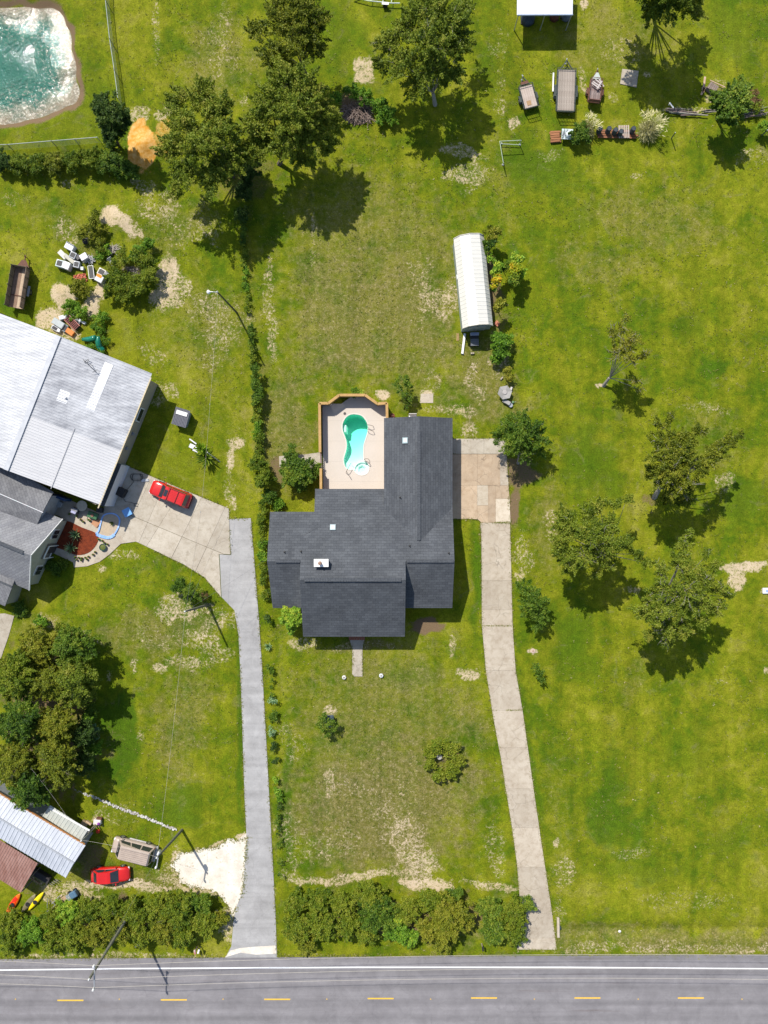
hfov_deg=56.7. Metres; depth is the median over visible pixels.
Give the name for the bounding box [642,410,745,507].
oak tree
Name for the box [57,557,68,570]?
hedge shrub
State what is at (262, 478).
hedge shrub
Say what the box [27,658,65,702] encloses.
clump tree
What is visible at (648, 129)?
pampas grass
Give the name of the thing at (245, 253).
hedge shrub
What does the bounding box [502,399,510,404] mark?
stone bench
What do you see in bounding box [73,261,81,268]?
appliance
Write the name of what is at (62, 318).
appliance
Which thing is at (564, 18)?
stored item
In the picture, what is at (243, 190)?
hedge shrub
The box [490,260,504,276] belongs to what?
broadleaf plant
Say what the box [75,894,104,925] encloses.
hedge shrub
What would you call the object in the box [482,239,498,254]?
broadleaf plant
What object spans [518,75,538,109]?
utility trailer
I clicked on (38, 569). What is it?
window
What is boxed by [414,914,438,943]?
hedge shrub
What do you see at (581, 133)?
shrub
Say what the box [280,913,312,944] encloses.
hedge shrub
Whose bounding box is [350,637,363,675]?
front path
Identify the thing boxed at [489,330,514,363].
shrub
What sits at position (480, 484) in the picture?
parking pad
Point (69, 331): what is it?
appliance
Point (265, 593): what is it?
hedge shrub
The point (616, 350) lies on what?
leaning oak
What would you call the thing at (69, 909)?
hedge shrub
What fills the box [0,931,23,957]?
hedge shrub
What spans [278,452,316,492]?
shrub
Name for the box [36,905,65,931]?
hedge shrub
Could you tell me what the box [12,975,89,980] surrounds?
power line
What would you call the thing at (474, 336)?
garden cart
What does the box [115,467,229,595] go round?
concrete apron
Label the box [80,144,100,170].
hedge shrub
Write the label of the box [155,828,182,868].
utility pole
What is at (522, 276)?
broadleaf plant
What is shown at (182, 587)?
shrub
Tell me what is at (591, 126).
pampas grass
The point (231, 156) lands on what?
oak tree
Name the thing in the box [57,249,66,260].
appliance
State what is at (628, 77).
concrete square
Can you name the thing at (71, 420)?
workshop
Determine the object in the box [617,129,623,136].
drum
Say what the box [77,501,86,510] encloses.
round table
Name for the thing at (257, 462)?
hedge shrub
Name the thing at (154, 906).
hedge shrub
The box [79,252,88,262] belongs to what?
appliance
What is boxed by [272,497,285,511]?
hedge shrub
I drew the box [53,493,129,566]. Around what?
patio
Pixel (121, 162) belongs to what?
hedge shrub
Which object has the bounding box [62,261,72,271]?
appliance
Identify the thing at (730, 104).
round tree
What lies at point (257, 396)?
hedge shrub
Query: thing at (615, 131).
drum
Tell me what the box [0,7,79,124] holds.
pond water
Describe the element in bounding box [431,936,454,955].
hedge shrub
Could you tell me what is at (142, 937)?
hedge shrub
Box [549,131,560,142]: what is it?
plank stack
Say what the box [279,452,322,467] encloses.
side path
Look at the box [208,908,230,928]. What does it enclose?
hedge shrub
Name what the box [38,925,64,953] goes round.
hedge shrub
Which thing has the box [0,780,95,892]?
trailer home
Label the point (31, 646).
clump tree
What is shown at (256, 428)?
hedge shrub
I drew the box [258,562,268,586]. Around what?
hedge shrub
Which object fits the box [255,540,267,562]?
hedge shrub
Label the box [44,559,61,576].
hedge shrub
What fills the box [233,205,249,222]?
hedge shrub
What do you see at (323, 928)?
hedge shrub
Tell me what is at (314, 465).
shrub
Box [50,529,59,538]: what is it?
window
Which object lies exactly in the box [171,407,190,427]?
pump house
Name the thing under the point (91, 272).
metal frame
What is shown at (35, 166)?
hedge shrub
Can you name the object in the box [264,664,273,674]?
border plant
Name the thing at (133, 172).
hedge shrub
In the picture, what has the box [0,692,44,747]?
clump tree
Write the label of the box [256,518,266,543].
hedge shrub
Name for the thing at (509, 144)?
pipe gate
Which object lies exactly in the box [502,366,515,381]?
shrub
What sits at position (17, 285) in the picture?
box trailer
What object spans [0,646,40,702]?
clump tree
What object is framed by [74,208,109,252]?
shrub
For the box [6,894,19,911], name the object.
kayak
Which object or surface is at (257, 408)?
hedge shrub
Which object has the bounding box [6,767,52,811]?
clump tree
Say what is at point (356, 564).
house
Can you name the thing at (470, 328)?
door
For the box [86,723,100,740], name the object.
hedge shrub
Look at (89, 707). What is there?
hedge shrub
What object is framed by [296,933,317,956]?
hedge shrub
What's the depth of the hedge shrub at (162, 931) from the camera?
81.59 m
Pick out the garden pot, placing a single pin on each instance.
(102, 547)
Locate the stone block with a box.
[762,588,767,593]
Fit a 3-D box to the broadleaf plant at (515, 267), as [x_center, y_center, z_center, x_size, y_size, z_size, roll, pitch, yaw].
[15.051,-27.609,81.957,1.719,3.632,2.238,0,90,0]
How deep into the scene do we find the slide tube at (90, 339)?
82.92 m
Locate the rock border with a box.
[79,791,176,830]
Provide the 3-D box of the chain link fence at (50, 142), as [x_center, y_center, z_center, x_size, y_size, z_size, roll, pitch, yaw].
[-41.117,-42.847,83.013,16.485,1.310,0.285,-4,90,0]
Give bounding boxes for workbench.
[561,129,572,140]
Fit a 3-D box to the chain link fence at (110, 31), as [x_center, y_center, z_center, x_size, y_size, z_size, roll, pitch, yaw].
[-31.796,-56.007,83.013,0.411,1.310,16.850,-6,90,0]
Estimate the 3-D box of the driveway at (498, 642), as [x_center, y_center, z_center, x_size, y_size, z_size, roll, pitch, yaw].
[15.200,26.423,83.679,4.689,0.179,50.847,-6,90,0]
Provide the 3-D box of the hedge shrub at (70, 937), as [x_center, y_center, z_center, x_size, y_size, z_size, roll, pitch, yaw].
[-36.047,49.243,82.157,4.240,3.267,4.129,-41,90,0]
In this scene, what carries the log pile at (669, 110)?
on the lawn at (204, 798)
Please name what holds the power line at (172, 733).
attached to the utility pole at (159, 852)
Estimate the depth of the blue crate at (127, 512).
83.06 m
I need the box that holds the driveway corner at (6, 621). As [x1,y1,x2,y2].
[0,613,13,658]
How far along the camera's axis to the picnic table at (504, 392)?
82.90 m
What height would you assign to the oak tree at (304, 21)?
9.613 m
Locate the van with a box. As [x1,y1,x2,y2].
[111,835,157,865]
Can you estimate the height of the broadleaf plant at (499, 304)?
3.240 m
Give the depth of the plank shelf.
83.45 m
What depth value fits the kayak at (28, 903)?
83.35 m
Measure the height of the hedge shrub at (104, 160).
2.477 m
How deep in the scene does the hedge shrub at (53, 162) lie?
82.15 m
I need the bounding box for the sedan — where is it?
[90,864,130,885]
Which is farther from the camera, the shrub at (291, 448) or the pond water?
the pond water
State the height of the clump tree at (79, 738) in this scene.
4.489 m
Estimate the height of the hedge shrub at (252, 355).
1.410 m
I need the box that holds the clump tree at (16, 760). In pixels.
[0,735,37,790]
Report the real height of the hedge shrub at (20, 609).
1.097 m
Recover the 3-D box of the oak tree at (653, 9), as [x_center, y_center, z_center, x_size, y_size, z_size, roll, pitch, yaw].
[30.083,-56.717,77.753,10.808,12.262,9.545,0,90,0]
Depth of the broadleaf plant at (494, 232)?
80.96 m
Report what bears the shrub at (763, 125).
on the lawn at (204, 798)
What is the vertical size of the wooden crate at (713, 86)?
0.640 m
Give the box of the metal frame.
[87,265,94,278]
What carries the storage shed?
on the lawn at (204, 798)
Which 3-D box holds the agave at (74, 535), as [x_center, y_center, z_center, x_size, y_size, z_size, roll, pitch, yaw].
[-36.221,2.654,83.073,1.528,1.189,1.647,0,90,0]
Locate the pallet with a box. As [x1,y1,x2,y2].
[618,125,628,137]
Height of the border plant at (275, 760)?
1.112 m
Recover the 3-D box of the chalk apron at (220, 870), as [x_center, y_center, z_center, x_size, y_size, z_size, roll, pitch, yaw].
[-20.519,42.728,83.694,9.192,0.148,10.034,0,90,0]
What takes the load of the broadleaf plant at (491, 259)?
on the lawn at (204, 798)
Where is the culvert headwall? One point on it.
(558, 928)
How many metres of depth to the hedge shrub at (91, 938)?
81.55 m
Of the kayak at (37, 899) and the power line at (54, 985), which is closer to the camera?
the power line at (54, 985)
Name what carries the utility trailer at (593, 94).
on the lawn at (204, 798)
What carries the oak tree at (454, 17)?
on the lawn at (204, 798)
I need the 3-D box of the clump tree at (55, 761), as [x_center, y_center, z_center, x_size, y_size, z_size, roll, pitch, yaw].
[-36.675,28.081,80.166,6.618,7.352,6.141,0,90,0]
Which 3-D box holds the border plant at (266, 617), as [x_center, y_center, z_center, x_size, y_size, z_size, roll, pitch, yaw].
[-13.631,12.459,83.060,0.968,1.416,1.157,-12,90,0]
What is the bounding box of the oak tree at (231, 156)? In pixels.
[149,73,257,200]
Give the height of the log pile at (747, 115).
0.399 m
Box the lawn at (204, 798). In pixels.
[0,0,767,958]
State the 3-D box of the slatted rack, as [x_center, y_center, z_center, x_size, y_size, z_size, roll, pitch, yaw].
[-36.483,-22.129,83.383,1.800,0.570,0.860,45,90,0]
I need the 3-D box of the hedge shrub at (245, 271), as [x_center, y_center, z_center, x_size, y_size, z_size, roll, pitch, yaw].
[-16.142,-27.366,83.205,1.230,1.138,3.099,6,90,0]
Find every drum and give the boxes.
[596,126,602,133]
[605,126,611,133]
[612,127,618,135]
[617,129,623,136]
[629,126,635,133]
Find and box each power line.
[6,961,92,965]
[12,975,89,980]
[18,984,94,988]
[90,968,701,979]
[95,954,715,965]
[95,978,767,987]
[158,619,184,847]
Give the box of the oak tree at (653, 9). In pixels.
[624,0,709,29]
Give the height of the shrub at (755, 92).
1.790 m
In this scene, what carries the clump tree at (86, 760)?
on the lawn at (204, 798)
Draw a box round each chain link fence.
[0,137,101,149]
[105,0,120,102]
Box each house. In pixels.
[0,468,66,605]
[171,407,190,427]
[267,416,454,639]
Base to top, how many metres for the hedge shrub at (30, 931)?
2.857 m
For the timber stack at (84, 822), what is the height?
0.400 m
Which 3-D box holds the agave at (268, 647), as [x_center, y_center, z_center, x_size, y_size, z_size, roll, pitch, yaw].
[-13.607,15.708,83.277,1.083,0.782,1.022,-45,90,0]
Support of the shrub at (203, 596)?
on the lawn at (204, 798)
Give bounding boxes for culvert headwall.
[557,917,560,937]
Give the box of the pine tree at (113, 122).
[89,89,132,147]
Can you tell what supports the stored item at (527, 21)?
on the lawn at (204, 798)
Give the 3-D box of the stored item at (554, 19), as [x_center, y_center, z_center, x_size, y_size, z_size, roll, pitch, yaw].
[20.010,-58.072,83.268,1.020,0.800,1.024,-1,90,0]
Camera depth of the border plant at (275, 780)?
83.00 m
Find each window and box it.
[33,565,42,575]
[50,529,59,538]
[135,407,143,421]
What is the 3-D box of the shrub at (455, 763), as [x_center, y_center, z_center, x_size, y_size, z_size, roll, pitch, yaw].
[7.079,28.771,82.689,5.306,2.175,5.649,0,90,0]
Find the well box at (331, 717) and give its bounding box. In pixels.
[324,715,333,727]
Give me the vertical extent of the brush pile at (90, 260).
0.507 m
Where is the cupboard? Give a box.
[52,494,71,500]
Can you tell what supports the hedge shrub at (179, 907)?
on the lawn at (204, 798)
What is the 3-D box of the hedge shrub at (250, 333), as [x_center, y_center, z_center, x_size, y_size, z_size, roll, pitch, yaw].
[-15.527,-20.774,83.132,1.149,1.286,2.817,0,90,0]
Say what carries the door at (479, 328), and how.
in the storage shed
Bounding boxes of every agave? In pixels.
[63,542,74,554]
[68,528,79,540]
[265,642,271,650]
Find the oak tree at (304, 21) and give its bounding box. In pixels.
[242,0,332,73]
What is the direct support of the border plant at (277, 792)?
on the lawn at (204, 798)
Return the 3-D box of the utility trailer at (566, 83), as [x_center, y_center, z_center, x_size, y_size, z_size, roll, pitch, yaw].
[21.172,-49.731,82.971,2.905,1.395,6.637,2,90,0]
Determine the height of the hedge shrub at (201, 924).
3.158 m
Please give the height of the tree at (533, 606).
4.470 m
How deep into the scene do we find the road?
83.60 m
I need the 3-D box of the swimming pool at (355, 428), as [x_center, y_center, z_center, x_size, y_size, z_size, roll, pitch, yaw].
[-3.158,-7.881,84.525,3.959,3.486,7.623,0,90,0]
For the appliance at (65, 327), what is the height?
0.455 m
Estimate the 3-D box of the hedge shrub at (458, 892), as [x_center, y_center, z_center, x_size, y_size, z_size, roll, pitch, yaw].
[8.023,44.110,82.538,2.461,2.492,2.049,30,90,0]
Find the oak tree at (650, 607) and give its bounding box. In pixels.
[626,527,736,651]
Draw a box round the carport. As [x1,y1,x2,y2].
[514,0,572,30]
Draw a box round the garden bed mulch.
[56,521,98,554]
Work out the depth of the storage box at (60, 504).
83.01 m
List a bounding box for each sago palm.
[194,441,209,455]
[194,447,215,468]
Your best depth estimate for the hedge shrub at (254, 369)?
81.98 m
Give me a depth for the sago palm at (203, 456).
82.81 m
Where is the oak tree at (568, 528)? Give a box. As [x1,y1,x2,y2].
[549,491,654,580]
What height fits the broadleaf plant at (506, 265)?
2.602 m
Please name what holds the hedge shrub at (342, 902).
on the lawn at (204, 798)
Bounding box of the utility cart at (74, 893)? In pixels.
[61,888,78,901]
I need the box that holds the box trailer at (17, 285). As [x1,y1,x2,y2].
[4,255,31,309]
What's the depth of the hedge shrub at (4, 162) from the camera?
82.20 m
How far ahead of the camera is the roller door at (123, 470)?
82.10 m
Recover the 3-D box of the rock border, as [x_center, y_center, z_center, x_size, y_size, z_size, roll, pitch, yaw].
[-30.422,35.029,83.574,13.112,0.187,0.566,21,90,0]
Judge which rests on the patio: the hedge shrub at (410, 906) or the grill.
the grill
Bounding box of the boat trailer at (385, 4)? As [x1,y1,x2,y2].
[365,0,399,7]
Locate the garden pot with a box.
[99,544,105,550]
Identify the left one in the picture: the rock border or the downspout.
the rock border
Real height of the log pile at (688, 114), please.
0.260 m
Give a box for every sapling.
[391,374,413,408]
[530,663,546,683]
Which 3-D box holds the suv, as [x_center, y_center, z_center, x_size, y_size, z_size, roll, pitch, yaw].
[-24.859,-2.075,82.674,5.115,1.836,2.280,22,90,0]
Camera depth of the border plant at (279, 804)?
83.17 m
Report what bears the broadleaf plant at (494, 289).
on the lawn at (204, 798)
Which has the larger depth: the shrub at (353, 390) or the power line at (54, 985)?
the shrub at (353, 390)
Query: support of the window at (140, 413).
in the workshop
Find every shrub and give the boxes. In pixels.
[0,147,14,173]
[0,904,27,938]
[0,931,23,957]
[8,150,29,177]
[11,598,28,617]
[16,915,49,947]
[27,150,48,175]
[32,613,50,628]
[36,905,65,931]
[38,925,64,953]
[43,150,64,176]
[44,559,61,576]
[52,898,78,927]
[55,621,66,632]
[55,916,89,956]
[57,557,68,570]
[60,148,85,174]
[61,298,110,330]
[68,276,94,299]
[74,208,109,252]
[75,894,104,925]
[78,916,109,948]
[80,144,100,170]
[81,710,96,725]
[82,739,103,757]
[83,325,110,354]
[83,702,97,715]
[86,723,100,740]
[93,242,111,261]
[95,148,119,174]
[98,893,123,920]
[98,910,135,948]
[102,243,159,304]
[107,153,132,179]
[118,894,144,926]
[124,164,139,180]
[125,916,154,950]
[128,237,155,261]
[141,888,171,923]
[147,916,176,947]
[160,889,195,931]
[170,576,206,603]
[171,925,196,952]
[188,910,219,942]
[189,892,212,914]
[199,592,209,602]
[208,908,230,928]
[232,161,262,181]
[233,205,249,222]
[234,179,253,201]
[236,219,247,246]
[239,243,249,268]
[241,265,250,291]
[244,292,251,313]
[246,453,268,474]
[247,321,255,344]
[248,345,256,368]
[250,362,262,389]
[250,377,264,406]
[250,403,262,422]
[251,416,263,439]
[252,431,264,457]
[254,467,277,487]
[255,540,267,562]
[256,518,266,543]
[257,499,268,522]
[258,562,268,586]
[260,588,270,601]
[261,488,276,503]
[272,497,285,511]
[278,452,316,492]
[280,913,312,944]
[282,886,310,914]
[287,442,298,457]
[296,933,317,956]
[304,885,331,920]
[305,909,340,944]
[309,458,321,474]
[328,889,359,919]
[330,82,399,126]
[334,909,363,942]
[350,387,363,398]
[352,879,388,909]
[357,893,396,934]
[357,929,381,948]
[382,918,407,943]
[393,895,423,925]
[396,926,419,949]
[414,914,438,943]
[417,886,444,917]
[422,736,466,782]
[431,888,476,944]
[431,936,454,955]
[443,886,463,903]
[474,895,503,921]
[478,916,509,946]
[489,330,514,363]
[494,892,528,930]
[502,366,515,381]
[502,926,529,947]
[519,894,537,911]
[568,120,591,146]
[749,101,767,114]
[750,88,761,110]
[756,120,767,131]
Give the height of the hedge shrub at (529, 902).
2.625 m
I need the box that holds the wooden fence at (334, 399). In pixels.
[318,394,387,488]
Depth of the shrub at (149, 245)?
82.40 m
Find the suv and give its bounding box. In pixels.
[148,480,193,508]
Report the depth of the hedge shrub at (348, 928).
81.79 m
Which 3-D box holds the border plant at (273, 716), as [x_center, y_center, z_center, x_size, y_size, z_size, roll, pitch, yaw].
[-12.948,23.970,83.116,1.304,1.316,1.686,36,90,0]
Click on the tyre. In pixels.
(87, 240)
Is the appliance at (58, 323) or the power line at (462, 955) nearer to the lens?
the power line at (462, 955)
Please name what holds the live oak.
on the lawn at (204, 798)
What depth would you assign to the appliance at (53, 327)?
83.25 m
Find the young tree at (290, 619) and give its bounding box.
[278,605,301,635]
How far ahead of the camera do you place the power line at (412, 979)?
73.96 m
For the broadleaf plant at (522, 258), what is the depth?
80.80 m
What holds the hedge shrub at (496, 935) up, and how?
on the lawn at (204, 798)
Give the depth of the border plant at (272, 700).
82.96 m
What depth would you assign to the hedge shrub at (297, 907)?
81.87 m
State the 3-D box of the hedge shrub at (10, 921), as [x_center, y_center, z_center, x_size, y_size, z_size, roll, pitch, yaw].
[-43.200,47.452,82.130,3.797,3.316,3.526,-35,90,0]
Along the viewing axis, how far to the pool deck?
83.51 m
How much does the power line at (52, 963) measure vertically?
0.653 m
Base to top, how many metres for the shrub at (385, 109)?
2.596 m
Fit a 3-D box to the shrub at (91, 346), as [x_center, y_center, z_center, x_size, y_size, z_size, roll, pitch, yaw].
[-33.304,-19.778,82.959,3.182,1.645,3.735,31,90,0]
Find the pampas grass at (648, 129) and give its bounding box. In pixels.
[636,109,668,144]
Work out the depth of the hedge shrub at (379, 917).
81.32 m
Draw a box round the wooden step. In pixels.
[91,518,100,527]
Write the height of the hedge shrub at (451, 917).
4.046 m
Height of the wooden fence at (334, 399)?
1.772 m
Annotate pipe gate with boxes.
[499,140,521,165]
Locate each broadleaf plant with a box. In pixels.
[482,225,501,240]
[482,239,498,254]
[487,253,495,263]
[489,272,502,288]
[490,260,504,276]
[490,283,500,292]
[493,296,506,313]
[502,260,509,272]
[508,259,522,278]
[508,273,519,285]
[510,250,518,259]
[510,253,525,263]
[519,268,527,278]
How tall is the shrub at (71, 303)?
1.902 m
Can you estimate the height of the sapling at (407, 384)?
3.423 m
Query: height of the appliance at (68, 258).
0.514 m
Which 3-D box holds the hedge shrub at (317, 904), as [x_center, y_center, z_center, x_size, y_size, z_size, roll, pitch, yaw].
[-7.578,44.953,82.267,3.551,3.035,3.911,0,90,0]
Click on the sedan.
(100, 874)
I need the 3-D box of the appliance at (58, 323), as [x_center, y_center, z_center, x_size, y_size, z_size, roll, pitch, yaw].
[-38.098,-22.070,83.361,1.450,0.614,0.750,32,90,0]
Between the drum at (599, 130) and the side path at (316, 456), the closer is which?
the drum at (599, 130)
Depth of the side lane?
83.61 m
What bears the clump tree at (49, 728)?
on the lawn at (204, 798)
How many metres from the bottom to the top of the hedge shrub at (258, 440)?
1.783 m
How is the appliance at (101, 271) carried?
on the lawn at (204, 798)
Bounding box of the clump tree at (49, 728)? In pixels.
[30,705,78,746]
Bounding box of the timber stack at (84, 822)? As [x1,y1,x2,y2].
[81,819,91,826]
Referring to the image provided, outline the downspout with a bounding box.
[461,333,465,353]
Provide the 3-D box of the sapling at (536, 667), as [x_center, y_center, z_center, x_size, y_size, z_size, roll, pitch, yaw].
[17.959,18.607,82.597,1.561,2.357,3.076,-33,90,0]
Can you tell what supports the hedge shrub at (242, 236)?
on the lawn at (204, 798)
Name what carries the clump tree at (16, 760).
on the lawn at (204, 798)
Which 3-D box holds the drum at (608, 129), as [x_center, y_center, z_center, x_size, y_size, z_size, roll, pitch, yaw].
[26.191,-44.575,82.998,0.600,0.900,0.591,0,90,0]
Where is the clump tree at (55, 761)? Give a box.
[31,738,82,791]
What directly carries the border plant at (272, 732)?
on the lawn at (204, 798)
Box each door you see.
[47,546,56,553]
[105,464,129,505]
[467,326,476,331]
[476,326,485,330]
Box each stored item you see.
[521,16,534,26]
[550,16,558,22]
[560,16,571,21]
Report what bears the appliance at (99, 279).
on the lawn at (204, 798)
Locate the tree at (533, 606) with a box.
[514,577,551,633]
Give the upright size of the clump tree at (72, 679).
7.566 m
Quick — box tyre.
[82,238,89,243]
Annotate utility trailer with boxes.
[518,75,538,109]
[552,58,577,111]
[585,68,603,103]
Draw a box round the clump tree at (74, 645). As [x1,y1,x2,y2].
[46,623,96,669]
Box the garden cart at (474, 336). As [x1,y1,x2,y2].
[469,332,478,346]
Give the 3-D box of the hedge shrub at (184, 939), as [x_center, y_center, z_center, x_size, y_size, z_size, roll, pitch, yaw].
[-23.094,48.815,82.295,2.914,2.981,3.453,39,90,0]
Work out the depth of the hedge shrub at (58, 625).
82.84 m
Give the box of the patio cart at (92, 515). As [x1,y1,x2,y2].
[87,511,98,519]
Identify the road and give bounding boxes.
[0,954,767,1023]
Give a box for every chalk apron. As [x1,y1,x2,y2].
[170,834,246,917]
[226,945,275,956]
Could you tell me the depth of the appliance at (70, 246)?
82.97 m
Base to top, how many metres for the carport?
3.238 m
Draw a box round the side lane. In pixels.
[220,518,276,957]
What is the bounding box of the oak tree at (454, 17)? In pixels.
[368,0,476,106]
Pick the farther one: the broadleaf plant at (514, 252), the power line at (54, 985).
the broadleaf plant at (514, 252)
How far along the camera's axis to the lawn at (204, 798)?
83.67 m
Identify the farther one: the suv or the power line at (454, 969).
the suv
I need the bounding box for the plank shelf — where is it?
[597,129,638,138]
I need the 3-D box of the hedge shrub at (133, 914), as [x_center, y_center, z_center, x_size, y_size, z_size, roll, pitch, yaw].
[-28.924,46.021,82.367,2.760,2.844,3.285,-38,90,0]
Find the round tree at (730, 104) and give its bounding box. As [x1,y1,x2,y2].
[708,74,754,126]
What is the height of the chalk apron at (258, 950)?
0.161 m
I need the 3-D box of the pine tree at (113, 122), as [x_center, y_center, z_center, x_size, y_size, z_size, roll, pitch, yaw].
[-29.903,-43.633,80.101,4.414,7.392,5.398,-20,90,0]
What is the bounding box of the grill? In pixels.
[70,507,79,513]
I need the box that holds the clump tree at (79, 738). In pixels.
[70,715,100,751]
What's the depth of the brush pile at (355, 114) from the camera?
83.28 m
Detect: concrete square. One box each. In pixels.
[420,394,432,402]
[620,69,638,86]
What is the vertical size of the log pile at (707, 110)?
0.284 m
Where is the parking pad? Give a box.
[453,438,510,522]
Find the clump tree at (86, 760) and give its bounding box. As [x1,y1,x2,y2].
[74,749,97,778]
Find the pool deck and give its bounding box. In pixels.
[322,397,385,488]
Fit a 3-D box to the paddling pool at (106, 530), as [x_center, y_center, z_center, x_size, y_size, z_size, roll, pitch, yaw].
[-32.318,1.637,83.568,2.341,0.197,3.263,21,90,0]
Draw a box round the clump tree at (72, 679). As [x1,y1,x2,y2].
[49,656,102,709]
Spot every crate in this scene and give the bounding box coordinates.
[93,816,102,824]
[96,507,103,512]
[115,486,127,497]
[122,507,132,517]
[705,82,718,92]
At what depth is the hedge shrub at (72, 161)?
82.27 m
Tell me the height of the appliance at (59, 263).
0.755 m
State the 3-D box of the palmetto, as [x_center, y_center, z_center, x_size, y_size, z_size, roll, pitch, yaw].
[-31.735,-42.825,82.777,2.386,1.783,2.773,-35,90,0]
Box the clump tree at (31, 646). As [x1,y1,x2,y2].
[16,624,57,666]
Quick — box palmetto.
[101,140,122,151]
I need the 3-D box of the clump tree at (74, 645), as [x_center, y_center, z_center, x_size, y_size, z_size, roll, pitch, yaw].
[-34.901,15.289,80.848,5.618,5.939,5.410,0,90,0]
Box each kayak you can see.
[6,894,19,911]
[22,894,35,911]
[28,892,43,909]
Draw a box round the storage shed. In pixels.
[453,233,492,331]
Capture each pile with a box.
[73,273,86,281]
[83,254,94,264]
[107,244,120,254]
[123,266,139,277]
[339,99,375,127]
[665,108,697,114]
[670,112,707,115]
[701,109,715,112]
[744,106,767,117]
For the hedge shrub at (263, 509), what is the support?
on the lawn at (204, 798)
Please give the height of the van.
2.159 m
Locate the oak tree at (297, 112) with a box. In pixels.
[237,53,347,172]
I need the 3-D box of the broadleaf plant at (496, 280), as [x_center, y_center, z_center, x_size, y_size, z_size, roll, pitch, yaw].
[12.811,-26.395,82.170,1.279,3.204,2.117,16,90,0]
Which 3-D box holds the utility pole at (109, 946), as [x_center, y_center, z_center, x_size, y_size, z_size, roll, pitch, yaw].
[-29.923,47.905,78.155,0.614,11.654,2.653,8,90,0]
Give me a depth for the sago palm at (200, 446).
82.94 m
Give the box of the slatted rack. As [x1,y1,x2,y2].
[64,315,80,330]
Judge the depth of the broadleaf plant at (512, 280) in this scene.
81.00 m
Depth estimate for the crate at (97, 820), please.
83.14 m
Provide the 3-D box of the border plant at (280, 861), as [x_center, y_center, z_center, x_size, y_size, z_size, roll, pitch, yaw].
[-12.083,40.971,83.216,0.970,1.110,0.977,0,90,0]
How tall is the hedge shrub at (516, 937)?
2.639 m
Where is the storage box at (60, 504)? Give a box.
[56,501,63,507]
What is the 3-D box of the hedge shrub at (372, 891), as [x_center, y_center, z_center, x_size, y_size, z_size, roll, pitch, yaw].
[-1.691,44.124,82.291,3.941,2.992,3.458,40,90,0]
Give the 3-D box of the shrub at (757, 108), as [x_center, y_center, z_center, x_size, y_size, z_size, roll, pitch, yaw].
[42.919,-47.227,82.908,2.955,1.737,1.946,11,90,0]
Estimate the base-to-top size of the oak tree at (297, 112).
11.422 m
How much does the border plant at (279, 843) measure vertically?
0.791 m
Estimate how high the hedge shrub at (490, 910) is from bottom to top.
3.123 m
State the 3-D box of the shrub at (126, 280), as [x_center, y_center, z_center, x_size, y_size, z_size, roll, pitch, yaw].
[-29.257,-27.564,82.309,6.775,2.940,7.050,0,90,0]
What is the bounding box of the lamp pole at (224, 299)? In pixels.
[207,290,237,313]
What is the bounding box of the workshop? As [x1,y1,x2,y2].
[0,313,157,507]
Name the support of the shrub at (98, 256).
on the lawn at (204, 798)
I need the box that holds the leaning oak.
[602,311,652,394]
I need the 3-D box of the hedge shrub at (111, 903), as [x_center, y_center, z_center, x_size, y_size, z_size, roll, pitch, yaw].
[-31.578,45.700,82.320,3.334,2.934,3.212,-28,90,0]
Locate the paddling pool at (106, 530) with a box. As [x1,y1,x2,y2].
[95,513,120,538]
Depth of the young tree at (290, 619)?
80.36 m
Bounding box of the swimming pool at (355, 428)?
[341,413,373,476]
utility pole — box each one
[88,919,126,991]
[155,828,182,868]
[184,603,208,611]
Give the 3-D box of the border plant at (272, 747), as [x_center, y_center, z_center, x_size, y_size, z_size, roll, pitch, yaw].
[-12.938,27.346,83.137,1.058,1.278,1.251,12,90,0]
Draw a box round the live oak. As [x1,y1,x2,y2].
[489,408,552,464]
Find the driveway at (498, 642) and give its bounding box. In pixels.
[480,523,556,949]
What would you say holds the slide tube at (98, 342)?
on the lawn at (204, 798)
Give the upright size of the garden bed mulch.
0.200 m
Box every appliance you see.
[51,317,64,328]
[51,325,59,332]
[55,259,63,268]
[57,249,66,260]
[59,315,67,320]
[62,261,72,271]
[62,324,69,332]
[64,241,76,251]
[64,253,73,263]
[65,328,75,336]
[69,251,76,260]
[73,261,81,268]
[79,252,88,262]
[94,273,105,284]
[97,267,105,274]
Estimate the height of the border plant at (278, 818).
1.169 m
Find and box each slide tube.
[82,335,95,341]
[95,336,105,350]
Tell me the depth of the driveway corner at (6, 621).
83.61 m
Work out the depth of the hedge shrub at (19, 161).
82.41 m
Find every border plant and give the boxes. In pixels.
[263,614,271,623]
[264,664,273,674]
[267,696,277,704]
[268,710,279,722]
[268,726,275,736]
[270,741,276,751]
[271,757,279,763]
[272,776,279,783]
[273,786,282,802]
[273,812,280,825]
[275,801,282,810]
[276,826,282,836]
[276,838,283,848]
[277,858,283,866]
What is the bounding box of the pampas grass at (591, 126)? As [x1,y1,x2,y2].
[579,111,602,137]
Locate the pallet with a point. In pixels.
(624, 133)
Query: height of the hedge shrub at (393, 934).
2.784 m
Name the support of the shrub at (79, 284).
on the lawn at (204, 798)
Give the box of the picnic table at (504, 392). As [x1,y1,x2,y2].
[498,386,511,398]
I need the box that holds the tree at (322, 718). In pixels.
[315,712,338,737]
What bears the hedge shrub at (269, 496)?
on the lawn at (204, 798)
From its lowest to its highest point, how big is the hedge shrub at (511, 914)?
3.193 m
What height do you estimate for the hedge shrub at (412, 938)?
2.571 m

